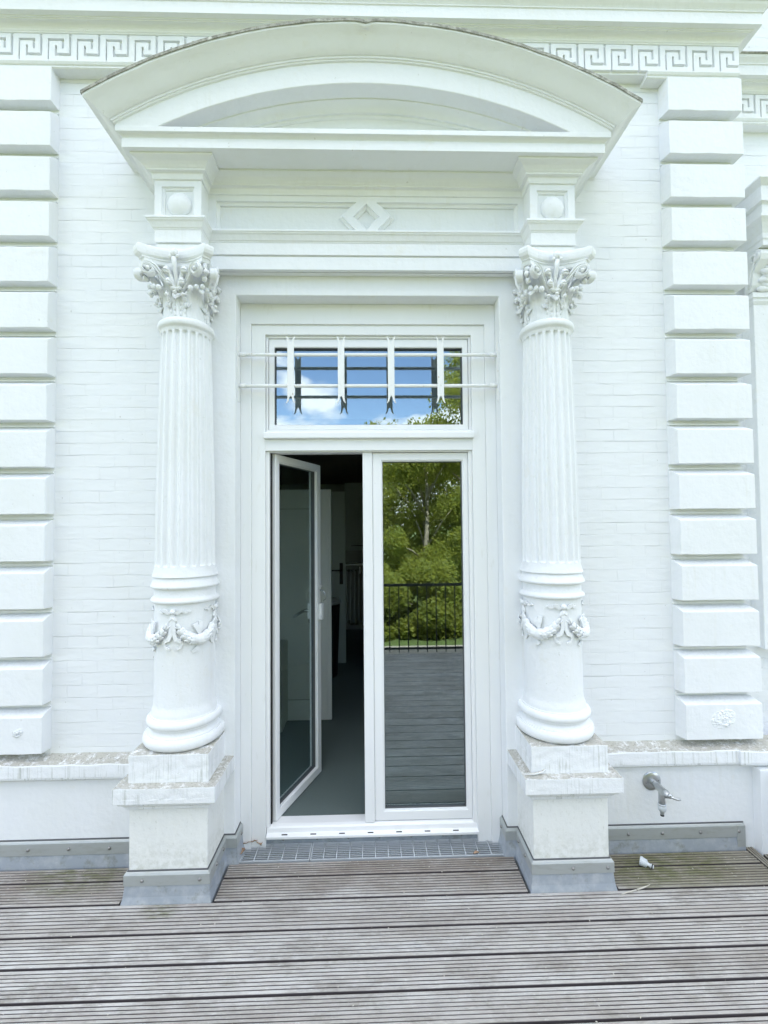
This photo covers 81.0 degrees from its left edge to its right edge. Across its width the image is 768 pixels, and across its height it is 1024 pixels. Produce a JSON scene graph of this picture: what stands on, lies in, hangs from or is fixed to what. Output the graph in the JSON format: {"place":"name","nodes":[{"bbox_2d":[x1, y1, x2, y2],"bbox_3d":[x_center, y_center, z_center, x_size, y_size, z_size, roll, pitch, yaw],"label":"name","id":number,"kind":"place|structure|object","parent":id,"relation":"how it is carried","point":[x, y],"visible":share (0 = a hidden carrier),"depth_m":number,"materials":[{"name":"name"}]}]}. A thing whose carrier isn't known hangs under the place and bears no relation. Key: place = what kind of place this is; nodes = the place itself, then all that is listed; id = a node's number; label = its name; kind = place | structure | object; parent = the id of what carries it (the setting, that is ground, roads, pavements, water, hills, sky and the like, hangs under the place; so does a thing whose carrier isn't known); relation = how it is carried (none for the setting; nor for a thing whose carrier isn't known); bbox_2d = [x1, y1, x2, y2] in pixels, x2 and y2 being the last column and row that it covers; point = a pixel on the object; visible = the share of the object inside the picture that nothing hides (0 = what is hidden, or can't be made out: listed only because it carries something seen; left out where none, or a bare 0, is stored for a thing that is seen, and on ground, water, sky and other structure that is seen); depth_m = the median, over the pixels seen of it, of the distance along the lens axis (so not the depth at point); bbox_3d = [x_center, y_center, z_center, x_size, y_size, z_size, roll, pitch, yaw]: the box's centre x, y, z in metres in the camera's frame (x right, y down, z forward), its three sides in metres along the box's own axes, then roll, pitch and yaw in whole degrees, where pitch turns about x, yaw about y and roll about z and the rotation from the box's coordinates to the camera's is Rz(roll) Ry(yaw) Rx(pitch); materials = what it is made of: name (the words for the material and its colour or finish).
{"place":"outdoors","nodes":[
{"label":"outdoors","id":0,"kind":"place"},
{"bbox_2d":[244,847,499,856],"bbox_3d":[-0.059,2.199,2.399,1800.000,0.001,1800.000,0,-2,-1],"label":"ground","id":1,"kind":"structure","parent":0,"point":[376,852],"depth_m":2.93,"materials":[{"name":"stone"}]},
{"bbox_2d":[0,0,767,905],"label":"villa","id":2,"kind":"object","parent":1,"relation":"on","point":[532,234],"visible":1,"depth_m":2.47,"materials":[{"name":"paint"}]},
{"bbox_2d":[272,454,325,820],"bbox_3d":[-0.566,0.719,2.865,0.180,2.101,0.561,-1,-2,20],"label":"door leaf","id":3,"kind":"structure","parent":2,"relation":"in","point":[281,804],"depth_m":3.01,"materials":[{"name":"white plastic"}]},
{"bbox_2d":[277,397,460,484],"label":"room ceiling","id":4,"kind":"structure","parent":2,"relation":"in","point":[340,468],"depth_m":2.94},
{"bbox_2d":[264,336,473,438],"bbox_3d":[-0.087,-0.722,2.634,1.198,0.604,0.127,0,-2,-1],"label":"transom window","id":5,"kind":"structure","parent":2,"relation":"in","point":[273,344],"depth_m":2.62,"materials":[{"name":"white plastic"}]},
{"bbox_2d":[279,483,461,629],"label":"room walls","id":6,"kind":"structure","parent":2,"relation":"attached to","point":[423,585],"depth_m":7.36,"materials":[{"name":"grey paint"}]},
{"bbox_2d":[346,567,373,624],"bbox_3d":[-0.328,1.329,7.160,0.620,0.929,0.130,0,-2,-1],"label":"radiator","id":7,"kind":"object","parent":6,"relation":"attached to","point":[355,622],"visible":0.46,"depth_m":7.10,"materials":[{"name":"grey metal"}]},
{"bbox_2d":[345,482,400,549],"bbox_3d":[-0.177,0.072,7.109,0.860,1.040,0.491,0,-2,-1],"label":"wall cabinet","id":8,"kind":"object","parent":6,"relation":"attached to","point":[391,515],"depth_m":6.91,"materials":[{"name":"grey paint"}]},
{"bbox_2d":[346,484,372,548],"bbox_3d":[-0.324,0.069,6.885,0.505,0.985,0.050,0,-2,-1],"label":"door","id":9,"kind":"structure","parent":8,"relation":"in","point":[354,492],"depth_m":6.89,"materials":[{"name":"grey paint"}]},
{"bbox_2d":[346,562,400,565],"bbox_3d":[-0.178,0.830,7.197,0.870,0.020,0.270,0,-2,-1],"label":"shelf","id":10,"kind":"object","parent":6,"relation":"attached to","point":[389,563],"visible":0.5,"depth_m":7.11,"materials":[{"name":"paint"}]},
{"bbox_2d":[280,628,464,815],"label":"room floor","id":11,"kind":"structure","parent":2,"relation":"in","point":[424,728],"depth_m":3.65,"materials":[{"name":"grey carpet"}]},
{"bbox_2d":[280,640,287,731],"bbox_3d":[-1.037,1.438,3.734,0.425,0.680,0.270,0,-2,-1],"label":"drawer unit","id":12,"kind":"object","parent":11,"relation":"on","point":[283,682],"visible":0.08,"depth_m":3.71,"materials":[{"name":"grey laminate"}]},
{"bbox_2d":[279,489,331,720],"bbox_3d":[-0.911,0.806,3.938,0.898,2.003,0.046,0,-2,-1],"label":"interior door","id":13,"kind":"structure","parent":11,"relation":"on","point":[294,567],"depth_m":3.93,"materials":[{"name":"white paint"}]},
{"bbox_2d":[332,598,340,677],"bbox_3d":[-0.634,1.404,5.061,0.296,0.860,0.296,0,-2,-1],"label":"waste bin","id":14,"kind":"object","parent":11,"relation":"on","point":[335,620],"visible":0.38,"depth_m":4.98,"materials":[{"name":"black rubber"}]},
{"bbox_2d":[331,492,345,662],"bbox_3d":[-0.861,0.799,5.510,0.778,2.100,0.108,0,-2,-1],"label":"interior door","id":15,"kind":"structure","parent":11,"relation":"on","point":[338,558],"depth_m":5.54,"materials":[{"name":"grey paint"}]},
{"bbox_2d":[362,453,472,821],"bbox_3d":[0.190,0.706,2.621,0.614,2.106,0.071,0,-2,-1],"label":"door leaf","id":16,"kind":"structure","parent":2,"relation":"in","point":[376,808],"depth_m":2.59,"materials":[{"name":"white plastic"}]},
{"bbox_2d":[642,771,680,816],"bbox_3d":[1.464,1.508,2.375,0.100,0.185,0.171,0,-2,-1],"label":"garden tap","id":17,"kind":"object","parent":2,"relation":"attached to","point":[651,780],"visible":1,"depth_m":2.38,"materials":[{"name":"grey metal"}]},
{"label":"deck base","id":18,"kind":"structure","parent":1,"relation":"on","visible":0},
{"bbox_2d":[243,851,498,859],"bbox_3d":[-0.062,1.948,2.465,1.460,0.045,0.138,0,-2,-1],"label":"drain channel","id":19,"kind":"object","parent":18,"relation":"on","point":[376,854],"depth_m":2.52,"materials":[{"name":"grey metal"}]},
{"bbox_2d":[0,847,767,1023],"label":"deck","id":20,"kind":"structure","parent":18,"relation":"on","point":[428,962],"depth_m":1.90,"materials":[{"name":"grey wood"}]},
{"bbox_2d":[239,843,311,863],"bbox_3d":[-0.585,1.865,2.454,0.369,0.023,0.132,0,-2,-1],"label":"floor grating","id":21,"kind":"object","parent":20,"relation":"on","point":[282,859],"visible":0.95,"depth_m":2.44,"materials":[{"name":"silver metal"}]},
{"bbox_2d":[310,838,503,861],"bbox_3d":[0.127,1.860,2.472,1.047,0.023,0.132,0,-2,-1],"label":"floor grating","id":22,"kind":"object","parent":20,"relation":"on","point":[324,846],"visible":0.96,"depth_m":2.47,"materials":[{"name":"silver metal"}]},
{"bbox_2d":[620,884,649,894],"bbox_3d":[1.217,1.825,2.172,0.179,0.009,0.008,0,-2,-16],"label":"wooden stick","id":23,"kind":"object","parent":20,"relation":"on","point":[637,889],"visible":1,"depth_m":2.17,"materials":[{"name":"beige wood"}]},
{"bbox_2d":[639,856,653,868],"bbox_3d":[1.356,1.813,2.322,0.065,0.043,0.042,-2,-2,39],"label":"hose connector","id":24,"kind":"object","parent":20,"relation":"on","point":[643,862],"visible":1,"depth_m":2.32,"materials":[{"name":"white plastic"}]},
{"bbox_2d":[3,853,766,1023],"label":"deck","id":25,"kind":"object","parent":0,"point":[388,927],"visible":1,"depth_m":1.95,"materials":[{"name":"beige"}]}
]}

